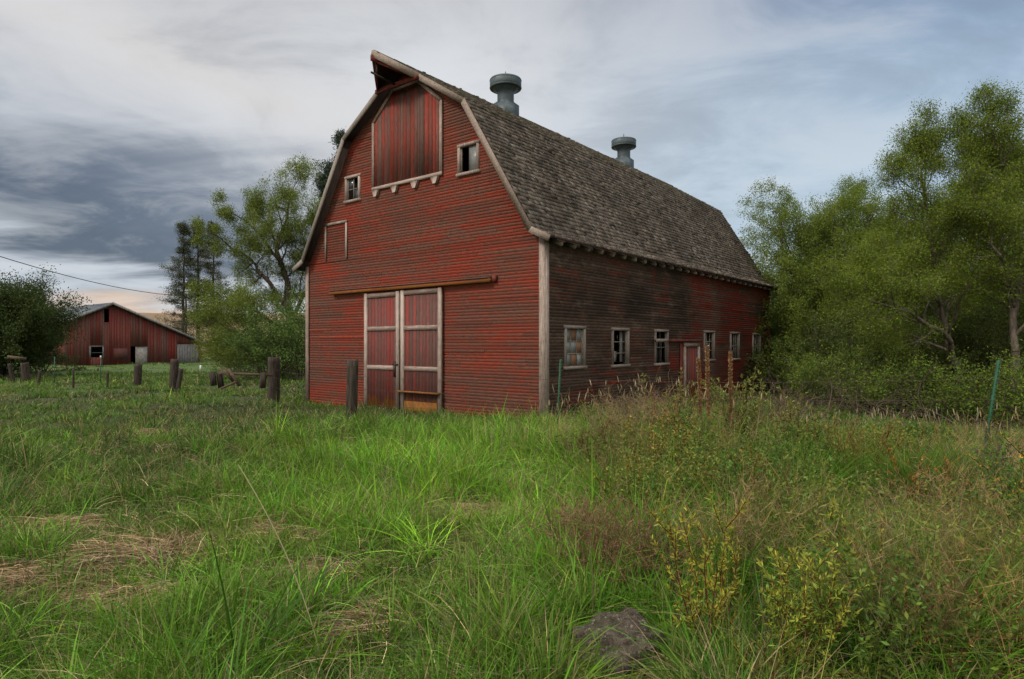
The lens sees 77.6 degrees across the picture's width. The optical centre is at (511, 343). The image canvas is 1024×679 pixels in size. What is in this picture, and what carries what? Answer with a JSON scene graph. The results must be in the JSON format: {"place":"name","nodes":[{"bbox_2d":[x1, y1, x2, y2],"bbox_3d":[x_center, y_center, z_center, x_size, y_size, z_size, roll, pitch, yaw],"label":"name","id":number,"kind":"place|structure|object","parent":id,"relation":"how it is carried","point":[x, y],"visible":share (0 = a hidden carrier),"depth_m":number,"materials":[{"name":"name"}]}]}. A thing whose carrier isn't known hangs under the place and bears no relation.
{"place":"outdoors","nodes":[
{"label":"outdoors","id":0,"kind":"place"},
{"bbox_2d":[0,313,1023,678],"bbox_3d":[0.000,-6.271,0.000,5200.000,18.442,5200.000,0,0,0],"label":"ground","id":1,"kind":"structure","parent":0,"point":[152,365],"depth_m":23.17,"materials":[{"name":"green plant"}]},
{"bbox_2d":[7,363,14,380],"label":"fence post","id":2,"kind":"object","parent":1,"relation":"on","point":[10,370],"visible":0.72,"depth_m":33.91,"materials":[{"name":"brown wood"}]},
{"bbox_2d":[20,362,30,381],"bbox_3d":[-25.961,1.685,33.990,0.399,1.412,0.355,-5,2,-22],"label":"fence post","id":3,"kind":"object","parent":1,"relation":"on","point":[25,371],"visible":0.75,"depth_m":33.85,"materials":[{"name":"brown wood"}]},
{"bbox_2d":[7,355,26,359],"bbox_3d":[-26.298,0.744,33.800,0.938,0.279,0.060,0,0,-6],"label":"fence board","id":4,"kind":"object","parent":3,"relation":"attached to","point":[16,357],"visible":1,"depth_m":33.77,"materials":[{"name":"brown wood"}]},
{"bbox_2d":[29,365,1023,436],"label":"wire fence","id":5,"kind":"object","parent":3,"relation":"attached to","point":[637,381],"visible":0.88,"depth_m":10.97,"materials":[{"name":"grey metal"}]},
{"bbox_2d":[0,286,56,367],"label":"bush","id":6,"kind":"object","parent":1,"relation":"on","point":[15,304],"visible":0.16,"depth_m":36.25,"materials":[{"name":"green plant"}]},
{"bbox_2d":[37,370,41,383],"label":"fence post","id":7,"kind":"object","parent":1,"relation":"on","point":[39,376],"visible":0.61,"depth_m":30.96,"materials":[{"name":"brown wood"}]},
{"bbox_2d":[0,262,93,375],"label":"bush","id":8,"kind":"object","parent":1,"relation":"on","point":[42,331],"visible":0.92,"depth_m":36.75,"materials":[{"name":"green plant"}]},
{"bbox_2d":[10,324,86,371],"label":"bush","id":9,"kind":"object","parent":1,"relation":"on","point":[64,358],"visible":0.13,"depth_m":42.51,"materials":[{"name":"green plant"}]},
{"bbox_2d":[72,369,74,388],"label":"fence post","id":10,"kind":"object","parent":1,"relation":"on","point":[73,374],"visible":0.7,"depth_m":27.97,"materials":[{"name":"brown wood"}]},
{"bbox_2d":[106,372,108,388],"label":"fence post","id":11,"kind":"object","parent":1,"relation":"on","point":[107,378],"visible":0.65,"depth_m":26.97,"materials":[{"name":"brown wood"}]},
{"bbox_2d":[50,302,206,365],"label":"red shed","id":12,"kind":"structure","parent":1,"relation":"on","point":[116,333],"depth_m":53.43,"materials":[{"name":"wood"}]},
{"bbox_2d":[89,346,103,357],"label":"window","id":13,"kind":"structure","parent":12,"relation":"in","point":[102,352],"depth_m":51.75,"materials":[{"name":"grey wood"}]},
{"bbox_2d":[135,347,147,362],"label":"door","id":14,"kind":"structure","parent":12,"relation":"in","point":[141,353],"depth_m":54.36,"materials":[{"name":"wood"}]},
{"bbox_2d":[177,344,197,362],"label":"door","id":15,"kind":"structure","parent":12,"relation":"in","point":[184,354],"depth_m":57.26,"materials":[{"name":"grey wood"}]},
{"bbox_2d":[133,364,141,385],"bbox_3d":[-17.052,1.593,29.005,0.338,1.355,0.312,2,-1,-34],"label":"fence post","id":16,"kind":"object","parent":1,"relation":"on","point":[137,380],"visible":0.69,"depth_m":28.89,"materials":[{"name":"brown wood"}]},
{"bbox_2d":[169,359,178,390],"bbox_3d":[-13.807,1.443,26.007,0.320,1.663,0.292,3,0,-8],"label":"fence post","id":17,"kind":"object","parent":1,"relation":"on","point":[174,366],"visible":0.67,"depth_m":25.89,"materials":[{"name":"brown wood"}]},
{"bbox_2d":[175,368,183,391],"bbox_3d":[-13.469,1.632,25.733,0.180,1.309,0.160,12,-7,-39],"label":"fence post","id":18,"kind":"object","parent":1,"relation":"on","point":[179,378],"visible":0.69,"depth_m":25.70,"materials":[{"name":"brown wood"}]},
{"bbox_2d":[153,221,210,336],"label":"conifer tree","id":19,"kind":"object","parent":1,"relation":"on","point":[184,248],"visible":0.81,"depth_m":77.58,"materials":[{"name":"green plant"}]},
{"bbox_2d":[176,219,217,338],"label":"conifer tree","id":20,"kind":"object","parent":1,"relation":"on","point":[198,251],"visible":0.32,"depth_m":79.62,"materials":[{"name":"green plant"}]},
{"bbox_2d":[180,221,235,333],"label":"conifer tree","id":21,"kind":"object","parent":1,"relation":"on","point":[211,268],"visible":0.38,"depth_m":78.64,"materials":[{"name":"green plant"}]},
{"bbox_2d":[194,322,226,358],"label":"shrub","id":22,"kind":"object","parent":1,"relation":"on","point":[205,339],"visible":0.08,"depth_m":61.49,"materials":[{"name":"green plant"}]},
{"bbox_2d":[209,367,271,389],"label":"broken gate","id":23,"kind":"structure","parent":1,"relation":"on","point":[219,381],"depth_m":18.95,"materials":[{"name":"brown wood"}]},
{"bbox_2d":[205,320,279,372],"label":"shrub","id":24,"kind":"object","parent":1,"relation":"on","point":[244,370],"visible":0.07,"depth_m":39.80,"materials":[{"name":"green plant"}]},
{"bbox_2d":[181,151,323,377],"bbox_3d":[-14.081,-4.232,36.732,7.378,14.426,9.906,0,0,37],"label":"willow tree","id":25,"kind":"object","parent":1,"relation":"on","point":[286,236],"visible":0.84,"depth_m":36.67,"materials":[{"name":"green plant"}]},
{"bbox_2d":[212,303,304,378],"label":"shrub","id":26,"kind":"object","parent":1,"relation":"on","point":[262,361],"visible":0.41,"depth_m":32.99,"materials":[{"name":"green plant"}]},
{"bbox_2d":[223,283,304,380],"bbox_3d":[-11.686,-0.651,33.278,6.148,5.287,6.840,0,0,0],"label":"shrub","id":27,"kind":"object","parent":1,"relation":"on","point":[293,337],"visible":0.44,"depth_m":32.22,"materials":[{"name":"green plant"}]},
{"bbox_2d":[268,357,279,401],"bbox_3d":[-8.233,1.414,22.004,0.388,1.936,0.431,0,0,38],"label":"fence post","id":28,"kind":"object","parent":1,"relation":"on","point":[273,380],"visible":0.79,"depth_m":21.84,"materials":[{"name":"brown wood"}]},
{"bbox_2d":[238,465,318,648],"bbox_3d":[-1.466,1.377,4.031,0.669,1.183,0.030,0,0,21],"label":"dry stem","id":29,"kind":"object","parent":1,"relation":"on","point":[283,549],"visible":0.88,"depth_m":4.04,"materials":[{"name":"green plant"}]},
{"bbox_2d":[298,158,332,331],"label":"conifer tree","id":30,"kind":"object","parent":1,"relation":"on","point":[321,182],"visible":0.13,"depth_m":41.70,"materials":[{"name":"green plant"}]},
{"bbox_2d":[323,128,345,162],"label":"conifer tree","id":31,"kind":"object","parent":1,"relation":"on","point":[338,136],"visible":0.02,"depth_m":42.67,"materials":[{"name":"green plant"}]},
{"bbox_2d":[346,359,357,423],"bbox_3d":[-3.525,1.262,14.007,0.254,1.865,0.232,2,-1,-35],"label":"fence post","id":32,"kind":"object","parent":1,"relation":"on","point":[352,387],"visible":0.67,"depth_m":13.92,"materials":[{"name":"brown wood"}]},
{"bbox_2d":[0,365,1023,678],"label":"weed","id":33,"kind":"object","parent":1,"relation":"on","point":[803,452],"depth_m":4.93,"materials":[{"name":"green plant"}]},
{"bbox_2d":[0,420,1023,678],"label":"straw","id":34,"kind":"object","parent":1,"relation":"on","point":[140,544],"visible":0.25,"depth_m":5.40,"materials":[{"name":"beige plant"}]},
{"bbox_2d":[292,50,780,418],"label":"red barn","id":35,"kind":"structure","parent":1,"relation":"on","point":[458,238],"depth_m":18.90,"materials":[{"name":"red wood"}]},
{"bbox_2d":[343,173,360,203],"bbox_3d":[-5.116,-4.995,20.539,0.820,0.870,0.175,0,0,39],"label":"window","id":36,"kind":"structure","parent":35,"relation":"in","point":[349,180],"depth_m":20.55,"materials":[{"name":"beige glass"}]},
{"bbox_2d":[364,291,399,409],"bbox_3d":[-4.001,0.285,19.480,1.620,3.710,0.105,0,0,39],"label":"sliding door","id":37,"kind":"structure","parent":35,"relation":"in","point":[381,310],"depth_m":19.49,"materials":[{"name":"wood"}]},
{"bbox_2d":[372,80,442,196],"bbox_3d":[-3.162,-6.145,18.899,3.060,3.170,0.100,0,0,39],"label":"hay door","id":38,"kind":"structure","parent":35,"relation":"in","point":[407,129],"depth_m":18.86,"materials":[{"name":"red wood"}]},
{"bbox_2d":[396,287,442,413],"bbox_3d":[-2.694,0.275,18.357,1.710,3.730,0.235,0,0,39],"label":"sliding door","id":39,"kind":"structure","parent":35,"relation":"in","point":[421,310],"depth_m":18.38,"materials":[{"name":"red wood"}]},
{"bbox_2d":[456,139,479,176],"bbox_3d":[-1.169,-5.050,17.389,0.840,0.880,0.175,0,0,39],"label":"window","id":40,"kind":"structure","parent":35,"relation":"in","point":[473,146],"depth_m":17.36,"materials":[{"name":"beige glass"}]},
{"bbox_2d":[563,325,586,369],"bbox_3d":[1.645,0.095,16.879,0.175,1.150,1.060,0,0,39],"label":"window","id":41,"kind":"structure","parent":35,"relation":"in","point":[574,336],"depth_m":16.93,"materials":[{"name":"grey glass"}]},
{"bbox_2d":[611,327,630,367],"bbox_3d":[3.096,0.110,18.855,0.375,1.160,1.080,0,0,39],"label":"window","id":42,"kind":"structure","parent":35,"relation":"in","point":[614,354],"depth_m":19.06,"materials":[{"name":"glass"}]},
{"bbox_2d":[654,329,669,365],"bbox_3d":[4.850,0.120,20.974,0.275,1.180,1.060,0,0,39],"label":"window","id":43,"kind":"structure","parent":35,"relation":"in","point":[666,332],"depth_m":21.09,"materials":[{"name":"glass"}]},
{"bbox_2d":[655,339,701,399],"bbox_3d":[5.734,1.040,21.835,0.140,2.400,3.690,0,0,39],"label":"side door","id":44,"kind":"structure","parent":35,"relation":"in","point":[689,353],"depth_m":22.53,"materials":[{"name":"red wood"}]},
{"bbox_2d":[703,330,715,361],"bbox_3d":[7.456,0.085,24.159,0.175,1.170,1.090,0,0,39],"label":"window","id":45,"kind":"structure","parent":35,"relation":"in","point":[705,332],"depth_m":24.27,"materials":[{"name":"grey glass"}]},
{"bbox_2d":[730,332,740,359],"bbox_3d":[9.173,0.095,26.307,0.175,1.170,1.130,0,0,39],"label":"window","id":46,"kind":"structure","parent":35,"relation":"in","point":[734,333],"depth_m":26.44,"materials":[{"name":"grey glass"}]},
{"bbox_2d":[752,333,761,358],"bbox_3d":[10.913,0.105,28.487,0.175,1.150,1.170,0,0,39],"label":"window","id":47,"kind":"structure","parent":35,"relation":"in","point":[755,340],"depth_m":28.48,"materials":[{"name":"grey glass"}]},
{"bbox_2d":[556,359,561,429],"bbox_3d":[0.944,1.284,13.023,0.044,1.939,0.045,3,-1,-20],"label":"steel post","id":48,"kind":"object","parent":1,"relation":"on","point":[560,362],"visible":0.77,"depth_m":13.02,"materials":[{"name":"metal"}]},
{"bbox_2d":[529,486,635,556],"bbox_3d":[0.631,1.599,5.557,0.956,0.724,1.054,0,0,20],"label":"dead brush","id":49,"kind":"object","parent":1,"relation":"on","point":[575,515],"visible":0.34,"depth_m":5.45,"materials":[{"name":"brown plant"}]},
{"bbox_2d":[572,413,633,463],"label":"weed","id":50,"kind":"object","parent":1,"relation":"on","point":[582,439],"visible":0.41,"depth_m":8.54,"materials":[{"name":"green plant"}]},
{"bbox_2d":[520,484,704,599],"bbox_3d":[0.884,1.549,4.784,1.205,0.847,1.288,0,0,-43],"label":"dead brush","id":51,"kind":"object","parent":1,"relation":"on","point":[614,545],"visible":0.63,"depth_m":4.73,"materials":[{"name":"plant"}]},
{"bbox_2d":[579,394,654,446],"bbox_3d":[1.601,1.254,9.448,1.222,1.070,0.942,0,0,0],"label":"dead brush","id":52,"kind":"object","parent":1,"relation":"on","point":[627,409],"visible":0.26,"depth_m":9.37,"materials":[{"name":"brown plant"}]},
{"bbox_2d":[567,607,668,678],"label":"rock","id":53,"kind":"object","parent":1,"relation":"on","point":[626,622],"visible":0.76,"depth_m":3.77,"materials":[{"name":"grey stone"}]},
{"bbox_2d":[588,452,652,510],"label":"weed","id":54,"kind":"object","parent":1,"relation":"on","point":[631,461],"visible":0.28,"depth_m":6.55,"materials":[{"name":"green plant"}]},
{"bbox_2d":[619,406,695,480],"bbox_3d":[1.695,1.302,7.378,0.846,1.095,1.000,0,0,0],"label":"willow sprout","id":55,"kind":"object","parent":1,"relation":"on","point":[656,445],"visible":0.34,"depth_m":7.28,"materials":[{"name":"green plant"}]},
{"bbox_2d":[603,370,713,438],"bbox_3d":[2.198,1.062,9.800,1.577,1.357,1.594,0,0,30],"label":"dead brush","id":56,"kind":"object","parent":1,"relation":"on","point":[660,401],"visible":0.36,"depth_m":9.75,"materials":[{"name":"brown plant"}]},
{"bbox_2d":[634,367,703,442],"bbox_3d":[2.365,1.015,9.284,1.007,1.402,1.160,0,0,0],"label":"willow sprout","id":57,"kind":"object","parent":1,"relation":"on","point":[675,397],"visible":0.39,"depth_m":9.14,"materials":[{"name":"green plant"}]},
{"bbox_2d":[648,390,719,447],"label":"willow sprout","id":58,"kind":"object","parent":1,"relation":"on","point":[670,415],"visible":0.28,"depth_m":8.15,"materials":[{"name":"green plant"}]},
{"bbox_2d":[648,490,748,651],"bbox_3d":[1.138,1.455,3.900,0.610,1.098,0.645,0,0,14],"label":"willow sprout","id":59,"kind":"object","parent":1,"relation":"on","point":[722,568],"visible":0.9,"depth_m":3.88,"materials":[{"name":"green plant"}]},
{"bbox_2d":[696,358,702,448],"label":"mullein stalk","id":60,"kind":"object","parent":1,"relation":"on","point":[699,376],"visible":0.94,"depth_m":8.89,"materials":[{"name":"brown plant"}]},
{"bbox_2d":[705,345,710,449],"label":"mullein stalk","id":61,"kind":"object","parent":1,"relation":"on","point":[707,374],"visible":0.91,"depth_m":8.79,"materials":[{"name":"brown plant"}]},
{"bbox_2d":[728,351,732,431],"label":"mullein stalk","id":62,"kind":"object","parent":1,"relation":"on","point":[730,381],"visible":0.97,"depth_m":9.09,"materials":[{"name":"brown plant"}]},
{"bbox_2d":[701,367,770,444],"bbox_3d":[3.195,0.965,9.287,1.073,1.341,1.264,0,0,0],"label":"willow sprout","id":63,"kind":"object","parent":1,"relation":"on","point":[722,405],"visible":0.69,"depth_m":9.23,"materials":[{"name":"green plant"}]},
{"bbox_2d":[692,440,788,505],"bbox_3d":[2.182,1.428,6.022,0.739,1.035,0.828,0,0,41],"label":"willow sprout","id":64,"kind":"object","parent":1,"relation":"on","point":[754,470],"visible":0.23,"depth_m":6.01,"materials":[{"name":"green plant"}]},
{"bbox_2d":[753,252,777,383],"bbox_3d":[16.224,-1.504,39.898,7.039,8.822,7.827,0,0,22],"label":"broadleaf tree","id":65,"kind":"object","parent":1,"relation":"on","point":[768,280],"visible":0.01,"depth_m":39.44,"materials":[{"name":"green plant"}]},
{"bbox_2d":[531,375,1022,515],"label":"seed heads","id":66,"kind":"object","parent":1,"relation":"on","point":[786,408],"visible":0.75,"depth_m":8.54,"materials":[{"name":"beige plant"}]},
{"bbox_2d":[743,332,814,397],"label":"shrub","id":67,"kind":"object","parent":1,"relation":"on","point":[762,355],"visible":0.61,"depth_m":26.82,"materials":[{"name":"green plant"}]},
{"bbox_2d":[736,381,823,431],"bbox_3d":[4.101,1.093,9.893,1.167,1.085,1.416,0,0,0],"label":"dead brush","id":68,"kind":"object","parent":1,"relation":"on","point":[781,402],"visible":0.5,"depth_m":9.69,"materials":[{"name":"brown plant"}]},
{"bbox_2d":[710,221,851,394],"bbox_3d":[14.224,-1.690,32.622,12.071,10.147,9.978,0,0,0],"label":"broadleaf tree","id":69,"kind":"object","parent":1,"relation":"on","point":[774,336],"visible":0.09,"depth_m":30.68,"materials":[{"name":"green plant"}]},
{"bbox_2d":[723,625,839,678],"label":"willow sprout","id":70,"kind":"object","parent":1,"relation":"on","point":[781,661],"visible":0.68,"depth_m":3.40,"materials":[{"name":"green plant"}]},
{"bbox_2d":[769,385,846,444],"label":"willow sprout","id":71,"kind":"object","parent":1,"relation":"on","point":[791,413],"visible":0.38,"depth_m":8.28,"materials":[{"name":"green plant"}]},
{"bbox_2d":[732,174,894,397],"bbox_3d":[14.372,-2.674,30.946,8.235,10.992,8.508,0,0,21],"label":"broadleaf tree","id":72,"kind":"object","parent":1,"relation":"on","point":[784,217],"visible":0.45,"depth_m":29.88,"materials":[{"name":"green plant"}]},
{"bbox_2d":[755,543,875,677],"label":"willow sprout","id":73,"kind":"object","parent":1,"relation":"on","point":[785,605],"visible":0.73,"depth_m":3.65,"materials":[{"name":"green plant"}]},
{"bbox_2d":[764,342,869,405],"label":"shrub","id":74,"kind":"object","parent":1,"relation":"on","point":[808,369],"visible":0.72,"depth_m":21.68,"materials":[{"name":"green plant"}]},
{"bbox_2d":[750,185,929,400],"bbox_3d":[14.813,-2.253,29.767,8.290,10.344,7.743,0,0,30],"label":"broadleaf tree","id":75,"kind":"object","parent":1,"relation":"on","point":[835,230],"visible":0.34,"depth_m":29.19,"materials":[{"name":"green plant"}]},
{"bbox_2d":[766,303,915,405],"bbox_3d":[13.937,0.321,26.658,6.484,4.893,5.485,0,0,0],"label":"shrub","id":76,"kind":"object","parent":1,"relation":"on","point":[819,334],"visible":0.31,"depth_m":26.45,"materials":[{"name":"green plant"}]},
{"bbox_2d":[765,168,927,396],"bbox_3d":[17.089,-2.915,32.031,8.108,11.811,7.862,0,0,-18],"label":"broadleaf tree","id":77,"kind":"object","parent":1,"relation":"on","point":[859,191],"visible":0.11,"depth_m":30.46,"materials":[{"name":"green plant"}]},
{"bbox_2d":[811,416,915,488],"bbox_3d":[4.035,1.302,7.490,1.121,0.926,0.802,0,0,0],"label":"willow sprout","id":78,"kind":"object","parent":1,"relation":"on","point":[890,446],"visible":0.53,"depth_m":7.41,"materials":[{"name":"green plant"}]},
{"bbox_2d":[810,494,916,617],"bbox_3d":[2.269,1.514,4.191,0.572,1.027,0.589,0,0,-44],"label":"willow sprout","id":79,"kind":"object","parent":1,"relation":"on","point":[842,521],"visible":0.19,"depth_m":4.15,"materials":[{"name":"green plant"}]},
{"bbox_2d":[807,337,939,417],"bbox_3d":[10.899,1.107,20.113,2.978,2.694,4.050,0,0,0],"label":"shrub","id":80,"kind":"object","parent":1,"relation":"on","point":[846,365],"visible":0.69,"depth_m":20.02,"materials":[{"name":"green plant"}]},
{"bbox_2d":[772,184,980,406],"bbox_3d":[15.986,-1.877,28.662,8.453,9.660,9.933,0,0,11],"label":"broadleaf tree","id":81,"kind":"object","parent":1,"relation":"on","point":[840,263],"visible":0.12,"depth_m":27.83,"materials":[{"name":"green plant"}]},
{"bbox_2d":[803,292,971,416],"bbox_3d":[14.786,0.465,25.093,5.976,4.966,6.531,0,0,0],"label":"shrub","id":82,"kind":"object","parent":1,"relation":"on","point":[883,349],"visible":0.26,"depth_m":24.00,"materials":[{"name":"green plant"}]},
{"bbox_2d":[753,349,1023,431],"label":"brushwood","id":83,"kind":"object","parent":1,"relation":"on","point":[855,402],"visible":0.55,"depth_m":17.39,"materials":[{"name":"brown plant"}]},
{"bbox_2d":[843,353,956,419],"bbox_3d":[11.837,1.301,19.509,3.354,2.226,2.422,0,0,0],"label":"shrub","id":84,"kind":"object","parent":1,"relation":"on","point":[889,375],"visible":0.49,"depth_m":19.32,"materials":[{"name":"green plant"}]},
{"bbox_2d":[807,94,1023,387],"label":"broadleaf tree","id":85,"kind":"object","parent":1,"relation":"on","point":[868,267],"visible":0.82,"depth_m":20.15,"materials":[{"name":"green plant"}]},
{"bbox_2d":[857,569,978,678],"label":"willow sprout","id":86,"kind":"object","parent":1,"relation":"on","point":[977,635],"visible":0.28,"depth_m":3.47,"materials":[{"name":"green plant"}]},
{"bbox_2d":[840,187,1014,399],"bbox_3d":[18.479,-2.183,29.218,7.410,9.876,7.020,0,0,10],"label":"broadleaf tree","id":87,"kind":"object","parent":1,"relation":"on","point":[930,309],"visible":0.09,"depth_m":28.14,"materials":[{"name":"green plant"}]},
{"bbox_2d":[886,447,974,506],"bbox_3d":[4.323,1.482,6.620,0.754,0.784,0.938,0,0,0],"label":"willow sprout","id":88,"kind":"object","parent":1,"relation":"on","point":[919,466],"visible":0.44,"depth_m":6.54,"materials":[{"name":"green plant"}]},
{"bbox_2d":[853,481,1010,538],"bbox_3d":[3.636,1.553,5.582,1.212,0.808,1.344,0,0,0],"label":"dead brush","id":89,"kind":"object","parent":1,"relation":"on","point":[924,510],"visible":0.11,"depth_m":5.66,"materials":[{"name":"brown plant"}]},
{"bbox_2d":[881,349,1003,426],"bbox_3d":[12.668,1.626,18.680,3.378,3.041,2.734,0,0,28],"label":"shrub","id":90,"kind":"object","parent":1,"relation":"on","point":[947,395],"visible":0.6,"depth_m":18.85,"materials":[{"name":"green plant"}]},
{"bbox_2d":[879,285,1023,418],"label":"shrub","id":91,"kind":"object","parent":1,"relation":"on","point":[959,333],"visible":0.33,"depth_m":23.63,"materials":[{"name":"green plant"}]},
{"bbox_2d":[909,172,1023,389],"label":"broadleaf tree","id":92,"kind":"object","parent":1,"relation":"on","point":[984,303],"visible":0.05,"depth_m":27.96,"materials":[{"name":"green plant"}]},
{"bbox_2d":[922,267,1021,378],"bbox_3d":[25.460,-1.797,36.861,9.104,9.359,7.662,0,0,28],"label":"shrub","id":93,"kind":"object","parent":1,"relation":"on","point":[959,339],"depth_m":35.01,"materials":[{"name":"green plant"}]},
{"bbox_2d":[922,569,1023,678],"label":"willow sprout","id":94,"kind":"object","parent":1,"relation":"on","point":[997,651],"visible":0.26,"depth_m":3.62,"materials":[{"name":"green plant"}]},
{"bbox_2d":[925,76,1023,391],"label":"broadleaf tree","id":95,"kind":"object","parent":1,"relation":"on","point":[988,146],"visible":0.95,"depth_m":19.60,"materials":[{"name":"green plant"}]},
{"bbox_2d":[926,351,1023,430],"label":"shrub","id":96,"kind":"object","parent":1,"relation":"on","point":[986,387],"visible":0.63,"depth_m":18.27,"materials":[{"name":"green plant"}]},
{"bbox_2d":[929,287,1023,368],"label":"shrub","id":97,"kind":"object","parent":1,"relation":"on","point":[984,328],"visible":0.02,"depth_m":33.81,"materials":[{"name":"green plant"}]},
{"bbox_2d":[933,339,1023,431],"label":"shrub","id":98,"kind":"object","parent":1,"relation":"on","point":[1016,374],"visible":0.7,"depth_m":17.90,"materials":[{"name":"green plant"}]},
{"bbox_2d":[941,421,1023,489],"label":"dead brush","id":99,"kind":"object","parent":1,"relation":"on","point":[993,464],"visible":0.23,"depth_m":7.20,"materials":[{"name":"brown plant"}]},
{"bbox_2d":[952,300,1023,417],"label":"shrub","id":100,"kind":"object","parent":1,"relation":"on","point":[1001,337],"visible":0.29,"depth_m":22.66,"materials":[{"name":"green plant"}]},
{"bbox_2d":[952,192,1023,347],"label":"broadleaf tree","id":101,"kind":"object","parent":1,"relation":"on","point":[1018,317],"visible":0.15,"depth_m":24.58,"materials":[{"name":"green plant"}]},
{"bbox_2d":[982,360,1000,459],"bbox_3d":[6.513,1.093,8.697,0.044,1.756,0.045,7,1,-20],"label":"steel post","id":102,"kind":"object","parent":1,"relation":"on","point":[994,388],"visible":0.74,"depth_m":8.68,"materials":[{"name":"green metal"}]},
{"bbox_2d":[961,431,1023,532],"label":"willow sprout","id":103,"kind":"object","parent":1,"relation":"on","point":[1020,453],"visible":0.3,"depth_m":5.32,"materials":[{"name":"green plant"}]},
{"bbox_3d":[-37.500,-2.587,40.000,1.800,9.946,0.300,0,0,0],"label":"power pole","id":104,"kind":"object","parent":1,"relation":"on","visible":0},
{"bbox_2d":[0,256,173,295],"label":"power line","id":105,"kind":"object","parent":104,"relation":"attached to","point":[79,278],"visible":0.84,"depth_m":58.61,"materials":[{"name":"metal"}]},
{"bbox_2d":[0,0,1023,313],"label":"sky","id":106,"kind":"structure","parent":0,"point":[120,120],"materials":[{"name":"grey"}]}
]}

